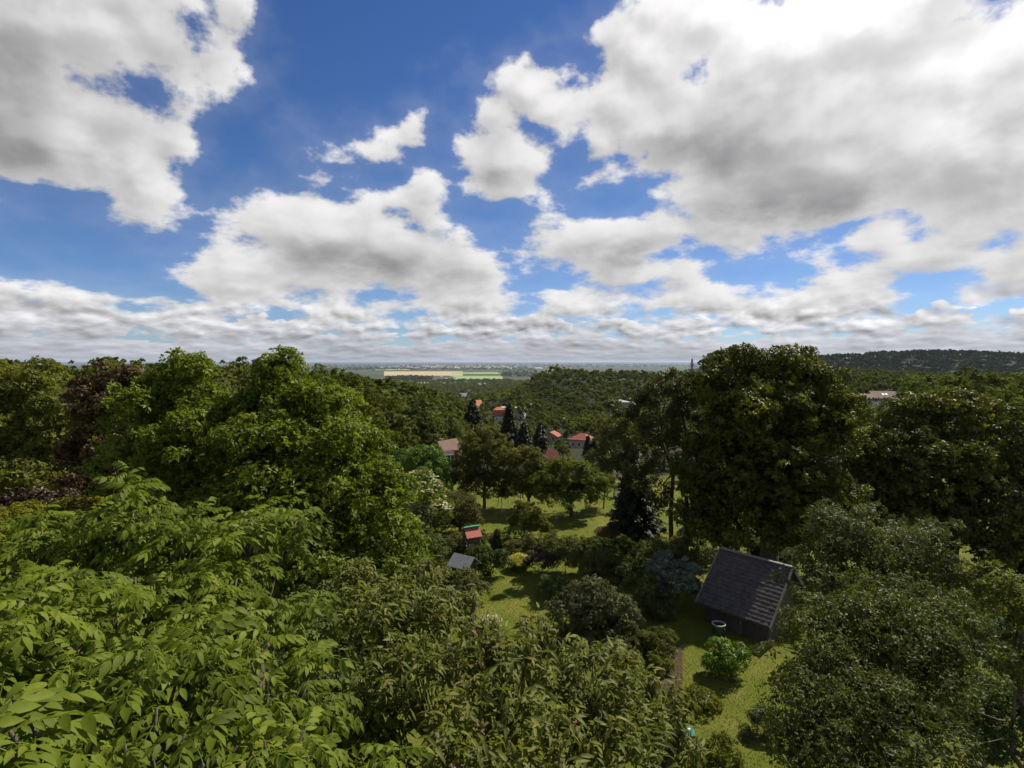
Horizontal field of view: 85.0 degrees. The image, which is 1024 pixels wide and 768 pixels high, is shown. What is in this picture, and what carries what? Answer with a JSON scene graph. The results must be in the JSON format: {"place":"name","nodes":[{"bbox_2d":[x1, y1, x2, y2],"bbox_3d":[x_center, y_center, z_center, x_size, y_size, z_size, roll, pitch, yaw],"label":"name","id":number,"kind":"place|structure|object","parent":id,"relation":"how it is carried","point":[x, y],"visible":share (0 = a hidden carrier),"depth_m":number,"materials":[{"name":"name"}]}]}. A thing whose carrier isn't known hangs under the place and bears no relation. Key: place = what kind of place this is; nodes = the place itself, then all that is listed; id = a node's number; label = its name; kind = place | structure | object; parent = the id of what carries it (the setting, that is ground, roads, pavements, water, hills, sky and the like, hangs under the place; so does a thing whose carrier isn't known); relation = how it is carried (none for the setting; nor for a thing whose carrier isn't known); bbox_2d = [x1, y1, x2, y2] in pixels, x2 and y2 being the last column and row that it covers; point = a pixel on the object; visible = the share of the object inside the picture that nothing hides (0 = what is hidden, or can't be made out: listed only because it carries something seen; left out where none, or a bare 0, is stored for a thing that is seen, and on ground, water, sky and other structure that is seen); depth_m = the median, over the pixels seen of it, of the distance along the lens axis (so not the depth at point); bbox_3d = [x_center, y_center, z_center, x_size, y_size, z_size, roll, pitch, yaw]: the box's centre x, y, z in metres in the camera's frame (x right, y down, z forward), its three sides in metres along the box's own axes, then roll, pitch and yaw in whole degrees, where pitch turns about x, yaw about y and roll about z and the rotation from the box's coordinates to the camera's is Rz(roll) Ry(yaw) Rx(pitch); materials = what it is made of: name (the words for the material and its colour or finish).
{"place":"outdoors","nodes":[
{"label":"outdoors","id":0,"kind":"place"},
{"bbox_2d":[384,371,462,375],"bbox_3d":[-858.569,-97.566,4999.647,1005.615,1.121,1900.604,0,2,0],"label":"field","id":1,"kind":"structure","parent":0,"point":[425,373],"depth_m":4827.95,"materials":[{"name":"beige plant"}]},
{"bbox_2d":[453,376,502,379],"bbox_3d":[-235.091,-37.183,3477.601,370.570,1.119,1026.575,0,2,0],"label":"field","id":2,"kind":"structure","parent":0,"point":[481,377],"depth_m":3598.05,"materials":[{"name":"green plant"}]},
{"bbox_2d":[0,355,1023,767],"bbox_3d":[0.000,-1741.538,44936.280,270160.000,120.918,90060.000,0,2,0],"label":"ground","id":3,"kind":"structure","parent":0,"point":[694,651],"depth_m":28.72,"materials":[{"name":"green plant"}]},
{"bbox_2d":[0,484,82,629],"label":"plum bush","id":4,"kind":"object","parent":3,"relation":"on","point":[45,495],"visible":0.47,"depth_m":19.01,"materials":[{"name":"red plant"}]},
{"bbox_2d":[0,355,97,614],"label":"locust tree","id":5,"kind":"object","parent":3,"relation":"on","point":[34,391],"visible":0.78,"depth_m":25.37,"materials":[{"name":"green plant"}]},
{"bbox_2d":[0,494,160,664],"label":"privet bush","id":6,"kind":"object","parent":3,"relation":"on","point":[15,509],"visible":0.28,"depth_m":16.36,"materials":[{"name":"green plant"}]},
{"bbox_2d":[62,358,119,386],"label":"broadleaf tree","id":7,"kind":"object","parent":3,"relation":"on","point":[83,372],"visible":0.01,"depth_m":70.37,"materials":[{"name":"green plant"}]},
{"bbox_2d":[50,357,147,634],"bbox_3d":[-16.261,5.199,21.788,3.878,12.481,5.702,1,2,18],"label":"bronze tree","id":8,"kind":"object","parent":3,"relation":"on","point":[76,449],"visible":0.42,"depth_m":21.29,"materials":[{"name":"brown plant"}]},
{"bbox_2d":[86,356,139,413],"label":"broadleaf tree","id":9,"kind":"object","parent":3,"relation":"on","point":[111,361],"visible":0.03,"depth_m":53.32,"materials":[{"name":"green plant"}]},
{"bbox_2d":[0,460,434,767],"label":"walnut tree","id":10,"kind":"object","parent":3,"relation":"on","point":[199,633],"visible":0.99,"depth_m":4.18,"materials":[{"name":"green plant"}]},
{"bbox_2d":[203,377,244,391],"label":"broadleaf tree","id":11,"kind":"object","parent":3,"relation":"on","point":[225,383],"visible":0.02,"depth_m":59.25,"materials":[{"name":"green plant"}]},
{"bbox_2d":[212,362,246,386],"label":"broadleaf tree","id":12,"kind":"object","parent":3,"relation":"on","point":[239,372],"visible":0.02,"depth_m":71.08,"materials":[{"name":"green plant"}]},
{"bbox_2d":[216,366,250,464],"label":"broadleaf tree","id":13,"kind":"object","parent":3,"relation":"on","point":[242,382],"visible":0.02,"depth_m":65.38,"materials":[{"name":"green plant"}]},
{"bbox_2d":[226,356,253,376],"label":"broadleaf tree","id":14,"kind":"object","parent":3,"relation":"on","point":[240,364],"visible":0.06,"depth_m":91.77,"materials":[{"name":"green plant"}]},
{"bbox_2d":[77,344,435,726],"bbox_3d":[-6.728,5.267,15.548,10.379,12.842,7.033,2,3,39],"label":"maple tree","id":15,"kind":"object","parent":3,"relation":"on","point":[270,437],"visible":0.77,"depth_m":15.00,"materials":[{"name":"green plant"}]},
{"bbox_2d":[306,363,335,385],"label":"broadleaf tree","id":16,"kind":"object","parent":3,"relation":"on","point":[313,372],"visible":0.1,"depth_m":117.16,"materials":[{"name":"green plant"}]},
{"bbox_2d":[265,578,428,751],"bbox_3d":[-2.687,7.623,8.350,2.611,8.704,3.884,-2,3,-45],"label":"elderberry bush","id":17,"kind":"object","parent":3,"relation":"on","point":[337,673],"visible":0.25,"depth_m":8.13,"materials":[{"name":"green plant"}]},
{"bbox_2d":[339,371,363,391],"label":"broadleaf tree","id":18,"kind":"object","parent":3,"relation":"on","point":[353,378],"visible":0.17,"depth_m":136.91,"materials":[{"name":"green plant"}]},
{"bbox_2d":[344,390,380,429],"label":"broadleaf tree","id":19,"kind":"object","parent":3,"relation":"on","point":[366,406],"visible":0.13,"depth_m":68.55,"materials":[{"name":"green plant"}]},
{"bbox_2d":[363,386,386,415],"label":"broadleaf tree","id":20,"kind":"object","parent":3,"relation":"on","point":[371,395],"visible":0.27,"depth_m":100.01,"materials":[{"name":"green plant"}]},
{"bbox_2d":[360,412,401,457],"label":"broadleaf tree","id":21,"kind":"object","parent":3,"relation":"on","point":[385,424],"visible":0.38,"depth_m":62.60,"materials":[{"name":"green plant"}]},
{"bbox_2d":[372,411,420,457],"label":"broadleaf tree","id":22,"kind":"object","parent":3,"relation":"on","point":[396,422],"visible":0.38,"depth_m":68.44,"materials":[{"name":"green plant"}]},
{"bbox_2d":[386,396,406,454],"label":"broadleaf tree","id":23,"kind":"object","parent":3,"relation":"on","point":[395,403],"visible":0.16,"depth_m":106.58,"materials":[{"name":"green plant"}]},
{"bbox_2d":[397,392,438,443],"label":"broadleaf tree","id":24,"kind":"object","parent":3,"relation":"on","point":[423,403],"visible":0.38,"depth_m":89.96,"materials":[{"name":"green plant"}]},
{"bbox_2d":[395,466,454,533],"bbox_3d":[-4.742,7.628,31.900,3.425,6.826,7.525,0,2,0],"label":"elder bush","id":25,"kind":"object","parent":3,"relation":"on","point":[423,505],"visible":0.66,"depth_m":29.06,"materials":[{"name":"green plant"}]},
{"bbox_2d":[395,443,454,491],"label":"spindle bush","id":26,"kind":"object","parent":3,"relation":"on","point":[421,453],"visible":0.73,"depth_m":43.36,"materials":[{"name":"green plant"}]},
{"bbox_2d":[407,406,448,462],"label":"broadleaf tree","id":27,"kind":"object","parent":3,"relation":"on","point":[428,434],"visible":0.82,"depth_m":86.36,"materials":[{"name":"green plant"}]},
{"bbox_2d":[406,527,450,574],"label":"forsythia bush","id":28,"kind":"object","parent":3,"relation":"on","point":[434,545],"visible":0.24,"depth_m":31.80,"materials":[{"name":"green plant"}]},
{"bbox_2d":[410,391,449,418],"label":"broadleaf tree","id":29,"kind":"object","parent":3,"relation":"on","point":[436,401],"visible":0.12,"depth_m":119.56,"materials":[{"name":"green plant"}]},
{"bbox_2d":[427,438,462,464],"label":"chalet","id":30,"kind":"object","parent":3,"relation":"on","point":[448,444],"visible":0.23,"depth_m":79.30,"materials":[{"name":"brown tile"}]},
{"bbox_2d":[425,411,465,443],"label":"broadleaf tree","id":31,"kind":"object","parent":3,"relation":"on","point":[451,426],"visible":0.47,"depth_m":92.80,"materials":[{"name":"green plant"}]},
{"bbox_2d":[427,488,485,532],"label":"acacia bush","id":32,"kind":"object","parent":3,"relation":"on","point":[463,509],"visible":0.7,"depth_m":38.50,"materials":[{"name":"green plant"}]},
{"bbox_2d":[434,534,487,556],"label":"hazel bush","id":33,"kind":"object","parent":3,"relation":"on","point":[454,544],"visible":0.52,"depth_m":34.48,"materials":[{"name":"green plant"}]},
{"bbox_2d":[435,566,492,599],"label":"boxwood bush","id":34,"kind":"object","parent":3,"relation":"on","point":[480,586],"visible":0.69,"depth_m":27.69,"materials":[{"name":"green plant"}]},
{"bbox_2d":[447,553,481,590],"bbox_3d":[-2.515,9.909,29.416,1.360,1.865,1.240,1,3,32],"label":"garden hut","id":35,"kind":"object","parent":3,"relation":"on","point":[458,561],"visible":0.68,"depth_m":29.17,"materials":[{"name":"grey"}]},
{"bbox_2d":[461,525,481,556],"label":"play tower","id":36,"kind":"structure","parent":3,"relation":"on","point":[472,532],"depth_m":33.67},
{"bbox_2d":[463,398,485,454],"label":"spruce tree","id":37,"kind":"object","parent":3,"relation":"on","point":[472,415],"visible":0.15,"depth_m":117.48,"materials":[{"name":"green plant"}]},
{"bbox_2d":[396,363,569,403],"bbox_3d":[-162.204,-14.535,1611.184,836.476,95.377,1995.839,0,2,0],"label":"valley woodland","id":38,"kind":"object","parent":3,"relation":"on","point":[490,392],"visible":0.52,"depth_m":1484.30,"materials":[{"name":"green plant"}]},
{"bbox_2d":[244,350,725,381],"bbox_3d":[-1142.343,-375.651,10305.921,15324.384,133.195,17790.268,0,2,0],"label":"plain woodland","id":39,"kind":"object","parent":3,"relation":"on","point":[422,377],"visible":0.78,"depth_m":6867.12,"materials":[{"name":"green plant"}]},
{"bbox_2d":[447,423,528,508],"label":"pear tree","id":40,"kind":"object","parent":3,"relation":"on","point":[490,439],"visible":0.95,"depth_m":44.69,"materials":[{"name":"green plant"}]},
{"bbox_2d":[464,542,513,577],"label":"lilac bush","id":41,"kind":"object","parent":3,"relation":"on","point":[495,558],"visible":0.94,"depth_m":30.72,"materials":[{"name":"green plant"}]},
{"bbox_2d":[489,529,502,549],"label":"cypress bush","id":42,"kind":"object","parent":3,"relation":"on","point":[496,543],"visible":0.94,"depth_m":35.41,"materials":[{"name":"green plant"}]},
{"bbox_2d":[491,407,504,420],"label":"house","id":43,"kind":"structure","parent":3,"relation":"on","point":[497,412],"depth_m":384.31,"materials":[{"name":"orange tile"}]},
{"bbox_2d":[499,403,519,448],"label":"spruce tree","id":44,"kind":"object","parent":3,"relation":"on","point":[509,423],"visible":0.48,"depth_m":111.61,"materials":[{"name":"green plant"}]},
{"bbox_2d":[502,539,526,553],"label":"shrub","id":45,"kind":"object","parent":3,"relation":"on","point":[511,544],"visible":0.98,"depth_m":34.54,"materials":[{"name":"green plant"}]},
{"bbox_2d":[323,553,711,767],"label":"cherry tree","id":46,"kind":"object","parent":3,"relation":"on","point":[498,702],"visible":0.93,"depth_m":4.69,"materials":[{"name":"green plant"}]},
{"bbox_2d":[508,552,528,571],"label":"goldenrod plant","id":47,"kind":"object","parent":3,"relation":"on","point":[519,564],"visible":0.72,"depth_m":31.88,"materials":[{"name":"yellow plant"}]},
{"bbox_2d":[510,422,533,459],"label":"spruce tree","id":48,"kind":"object","parent":3,"relation":"on","point":[523,434],"visible":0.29,"depth_m":99.70,"materials":[{"name":"green plant"}]},
{"bbox_2d":[499,444,559,506],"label":"plum tree","id":49,"kind":"object","parent":3,"relation":"on","point":[532,463],"visible":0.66,"depth_m":44.31,"materials":[{"name":"green plant"}]},
{"bbox_2d":[506,499,557,538],"bbox_3d":[1.323,9.220,36.803,3.491,3.255,2.119,0,2,0],"label":"weeping tree","id":50,"kind":"object","parent":3,"relation":"on","point":[535,514],"visible":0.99,"depth_m":36.45,"materials":[{"name":"green plant"}]},
{"bbox_2d":[522,544,558,575],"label":"smoke bush","id":51,"kind":"object","parent":3,"relation":"on","point":[546,556],"visible":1,"depth_m":31.05,"materials":[{"name":"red plant"}]},
{"bbox_2d":[530,422,551,454],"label":"spruce tree","id":52,"kind":"object","parent":3,"relation":"on","point":[539,438],"visible":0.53,"depth_m":97.74,"materials":[{"name":"green plant"}]},
{"bbox_2d":[70,367,1023,449],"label":"woodland","id":53,"kind":"object","parent":3,"relation":"on","point":[548,414],"visible":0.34,"depth_m":372.39,"materials":[{"name":"green plant"}]},
{"bbox_2d":[536,571,570,599],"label":"hydrangea bush","id":54,"kind":"object","parent":3,"relation":"on","point":[545,584],"visible":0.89,"depth_m":28.19,"materials":[{"name":"green plant"}]},
{"bbox_2d":[552,547,581,573],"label":"box bush","id":55,"kind":"object","parent":3,"relation":"on","point":[561,554],"visible":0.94,"depth_m":31.28,"materials":[{"name":"green plant"}]},
{"bbox_2d":[525,453,609,516],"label":"fruit tree","id":56,"kind":"object","parent":3,"relation":"on","point":[586,478],"visible":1,"depth_m":42.24,"materials":[{"name":"green plant"}]},
{"bbox_2d":[567,432,592,447],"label":"villa","id":57,"kind":"object","parent":3,"relation":"on","point":[577,440],"visible":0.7,"depth_m":198.11,"materials":[{"name":"red tile"}]},
{"bbox_2d":[541,573,645,660],"bbox_3d":[3.452,9.886,24.149,4.367,3.165,4.212,0,2,0],"label":"yew bush","id":58,"kind":"object","parent":3,"relation":"on","point":[606,601],"visible":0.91,"depth_m":23.48,"materials":[{"name":"green plant"}]},
{"bbox_2d":[577,545,626,586],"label":"dogwood bush","id":59,"kind":"object","parent":3,"relation":"on","point":[601,562],"visible":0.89,"depth_m":29.80,"materials":[{"name":"green plant"}]},
{"bbox_2d":[489,527,716,569],"bbox_3d":[5.339,9.952,34.261,13.894,1.401,1.758,1,2,17],"label":"garden hedge","id":60,"kind":"object","parent":3,"relation":"on","point":[551,545],"visible":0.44,"depth_m":34.72,"materials":[{"name":"green plant"}]},
{"bbox_2d":[590,454,617,508],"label":"fruit tree","id":61,"kind":"object","parent":3,"relation":"on","point":[612,480],"visible":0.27,"depth_m":45.10,"materials":[{"name":"green plant"}]},
{"bbox_2d":[576,533,637,559],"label":"hedge bush","id":62,"kind":"object","parent":3,"relation":"on","point":[596,543],"visible":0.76,"depth_m":33.63,"materials":[{"name":"green plant"}]},
{"bbox_2d":[592,526,624,539],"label":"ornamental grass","id":63,"kind":"object","parent":3,"relation":"on","point":[601,530],"depth_m":37.57,"materials":[{"name":"plant"}]},
{"bbox_2d":[428,494,805,767],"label":"grass","id":64,"kind":"structure","parent":3,"relation":"on","point":[641,624],"depth_m":24.77,"materials":[{"name":"green plant"}]},
{"bbox_2d":[591,411,653,499],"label":"hornbeam tree","id":65,"kind":"object","parent":3,"relation":"on","point":[603,420],"visible":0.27,"depth_m":57.66,"materials":[{"name":"green plant"}]},
{"bbox_2d":[611,556,647,584],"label":"currant bush","id":66,"kind":"object","parent":3,"relation":"on","point":[625,567],"visible":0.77,"depth_m":29.75,"materials":[{"name":"green plant"}]},
{"bbox_2d":[603,448,668,545],"bbox_3d":[8.454,7.644,38.035,5.588,7.004,4.438,2,3,38],"label":"spruce tree","id":67,"kind":"object","parent":3,"relation":"on","point":[633,514],"visible":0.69,"depth_m":37.14,"materials":[{"name":"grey plant"}]},
{"bbox_2d":[590,372,700,539],"bbox_3d":[8.423,5.088,34.732,7.106,11.678,3.539,0,2,0],"label":"pine tree","id":68,"kind":"object","parent":3,"relation":"on","point":[622,460],"visible":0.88,"depth_m":34.15,"materials":[{"name":"green plant"}]},
{"bbox_2d":[613,569,681,621],"bbox_3d":[6.392,10.050,26.558,3.289,2.408,2.507,0,2,0],"label":"rhododendron bush","id":69,"kind":"object","parent":3,"relation":"on","point":[650,596],"visible":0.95,"depth_m":25.99,"materials":[{"name":"green plant"}]},
{"bbox_2d":[630,642,682,698],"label":"soil","id":70,"kind":"structure","parent":3,"relation":"on","point":[679,667],"depth_m":21.52,"materials":[{"name":"brown soil"}]},
{"bbox_2d":[621,625,679,659],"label":"phlox bush","id":71,"kind":"object","parent":70,"relation":"on","point":[648,639],"visible":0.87,"depth_m":22.71,"materials":[{"name":"green plant"}]},
{"bbox_2d":[630,649,675,678],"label":"spirea bush","id":72,"kind":"object","parent":70,"relation":"on","point":[657,660],"visible":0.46,"depth_m":21.57,"materials":[{"name":"green plant"}]},
{"bbox_2d":[630,404,690,468],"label":"broadleaf tree","id":73,"kind":"object","parent":3,"relation":"on","point":[667,446],"visible":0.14,"depth_m":71.66,"materials":[{"name":"green plant"}]},
{"bbox_2d":[631,535,706,579],"bbox_3d":[8.631,9.671,30.697,4.122,2.837,2.725,0,2,0],"label":"laurel bush","id":74,"kind":"object","parent":3,"relation":"on","point":[674,546],"visible":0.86,"depth_m":30.35,"materials":[{"name":"green plant"}]},
{"bbox_2d":[641,548,703,599],"bbox_3d":[7.732,9.606,26.911,3.058,3.268,2.254,0,2,0],"label":"quince bush","id":75,"kind":"object","parent":3,"relation":"on","point":[664,564],"visible":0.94,"depth_m":26.62,"materials":[{"name":"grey plant"}]},
{"bbox_2d":[645,367,725,542],"bbox_3d":[10.661,4.959,34.048,6.082,11.989,3.042,-1,2,-14],"label":"pine tree","id":76,"kind":"object","parent":3,"relation":"on","point":[674,387],"visible":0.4,"depth_m":33.84,"materials":[{"name":"green plant"}]},
{"bbox_2d":[681,682,724,714],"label":"rose bush","id":77,"kind":"object","parent":3,"relation":"on","point":[712,702],"visible":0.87,"depth_m":19.22,"materials":[{"name":"green plant"}]},
{"bbox_2d":[676,525,739,551],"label":"cornel bush","id":78,"kind":"object","parent":3,"relation":"on","point":[681,530],"visible":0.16,"depth_m":34.23,"materials":[{"name":"green plant"}]},
{"bbox_2d":[691,730,744,767],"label":"barberry bush","id":79,"kind":"object","parent":3,"relation":"on","point":[724,737],"visible":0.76,"depth_m":16.66,"materials":[{"name":"green plant"}]},
{"bbox_2d":[712,620,725,637],"bbox_3d":[8.915,10.684,24.115,0.580,0.735,0.580,0,2,0],"label":"rain barrel","id":80,"kind":"object","parent":3,"relation":"on","point":[718,626],"visible":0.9,"depth_m":23.94,"materials":[{"name":"green plastic"}]},
{"bbox_2d":[700,636,751,681],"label":"peony bush","id":81,"kind":"object","parent":3,"relation":"on","point":[733,652],"visible":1,"depth_m":20.99,"materials":[{"name":"green plant"}]},
{"bbox_2d":[695,547,807,644],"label":"garden shed","id":82,"kind":"structure","parent":3,"relation":"on","point":[742,594],"depth_m":24.93,"materials":[{"name":"grey"}]},
{"bbox_2d":[724,613,742,635],"bbox_3d":[9.815,10.566,24.774,0.082,0.880,0.850,-2,3,-41],"label":"door","id":83,"kind":"structure","parent":82,"relation":"in","point":[734,624],"depth_m":24.77,"materials":[{"name":"brown wood"}]},
{"bbox_2d":[737,700,788,743],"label":"holly bush","id":84,"kind":"object","parent":3,"relation":"on","point":[756,713],"visible":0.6,"depth_m":17.91,"materials":[{"name":"green plant"}]},
{"bbox_2d":[724,530,813,563],"bbox_3d":[15.499,9.924,34.073,5.610,2.475,2.924,0,2,0],"label":"viburnum bush","id":85,"kind":"object","parent":3,"relation":"on","point":[754,550],"visible":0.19,"depth_m":33.38,"materials":[{"name":"green plant"}]},
{"bbox_2d":[665,342,874,562],"bbox_3d":[14.291,4.353,30.708,9.521,13.465,9.186,2,3,40],"label":"lime tree","id":86,"kind":"object","parent":3,"relation":"on","point":[782,492],"visible":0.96,"depth_m":29.42,"materials":[{"name":"green plant"}]},
{"bbox_2d":[822,406,890,506],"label":"hazel tree","id":87,"kind":"object","parent":3,"relation":"on","point":[872,412],"visible":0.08,"depth_m":42.40,"materials":[{"name":"green plant"}]},
{"bbox_2d":[867,391,896,400],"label":"manor house","id":88,"kind":"structure","parent":3,"relation":"on","point":[880,395],"depth_m":264.27,"materials":[{"name":"brown tile"}]},
{"bbox_2d":[745,564,1022,767],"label":"apple tree","id":89,"kind":"object","parent":3,"relation":"on","point":[838,665],"visible":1,"depth_m":8.68,"materials":[{"name":"green plant"}]},
{"bbox_2d":[770,496,1007,753],"bbox_3d":[8.743,7.265,13.358,5.008,9.021,3.750,0,2,0],"label":"apple tree","id":90,"kind":"object","parent":3,"relation":"on","point":[915,553],"visible":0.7,"depth_m":13.09,"materials":[{"name":"green plant"}]},
{"bbox_2d":[785,349,1023,374],"bbox_3d":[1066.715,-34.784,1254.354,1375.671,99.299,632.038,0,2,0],"label":"ridge woodland","id":91,"kind":"object","parent":3,"relation":"on","point":[991,360],"visible":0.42,"depth_m":1345.02,"materials":[{"name":"green plant"}]},
{"bbox_2d":[892,375,930,397],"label":"broadleaf tree","id":92,"kind":"object","parent":3,"relation":"on","point":[903,390],"visible":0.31,"depth_m":140.86,"materials":[{"name":"green plant"}]},
{"bbox_2d":[837,385,1023,583],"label":"oak tree","id":93,"kind":"object","parent":3,"relation":"on","point":[937,445],"visible":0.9,"depth_m":30.59,"materials":[{"name":"green plant"}]},
{"bbox_2d":[931,366,1003,399],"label":"broadleaf tree","id":94,"kind":"object","parent":3,"relation":"on","point":[955,382],"visible":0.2,"depth_m":84.13,"materials":[{"name":"green plant"}]},
{"bbox_2d":[918,600,1023,767],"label":"bay bush","id":95,"kind":"object","parent":3,"relation":"on","point":[987,728],"visible":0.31,"depth_m":12.47,"materials":[{"name":"green plant"}]},
{"bbox_2d":[974,369,1012,393],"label":"broadleaf tree","id":96,"kind":"object","parent":3,"relation":"on","point":[995,381],"visible":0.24,"depth_m":130.81,"materials":[{"name":"green plant"}]},
{"bbox_2d":[964,559,1023,767],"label":"willow tree","id":97,"kind":"object","parent":3,"relation":"on","point":[1012,596],"visible":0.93,"depth_m":12.07,"materials":[{"name":"green plant"}]},
{"bbox_2d":[991,386,1023,420],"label":"broadleaf tree","id":98,"kind":"object","parent":3,"relation":"on","point":[1008,395],"visible":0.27,"depth_m":85.83,"materials":[{"name":"green plant"}]},
{"bbox_2d":[0,0,1023,361],"label":"sky","id":99,"kind":"structure","parent":0,"point":[327,180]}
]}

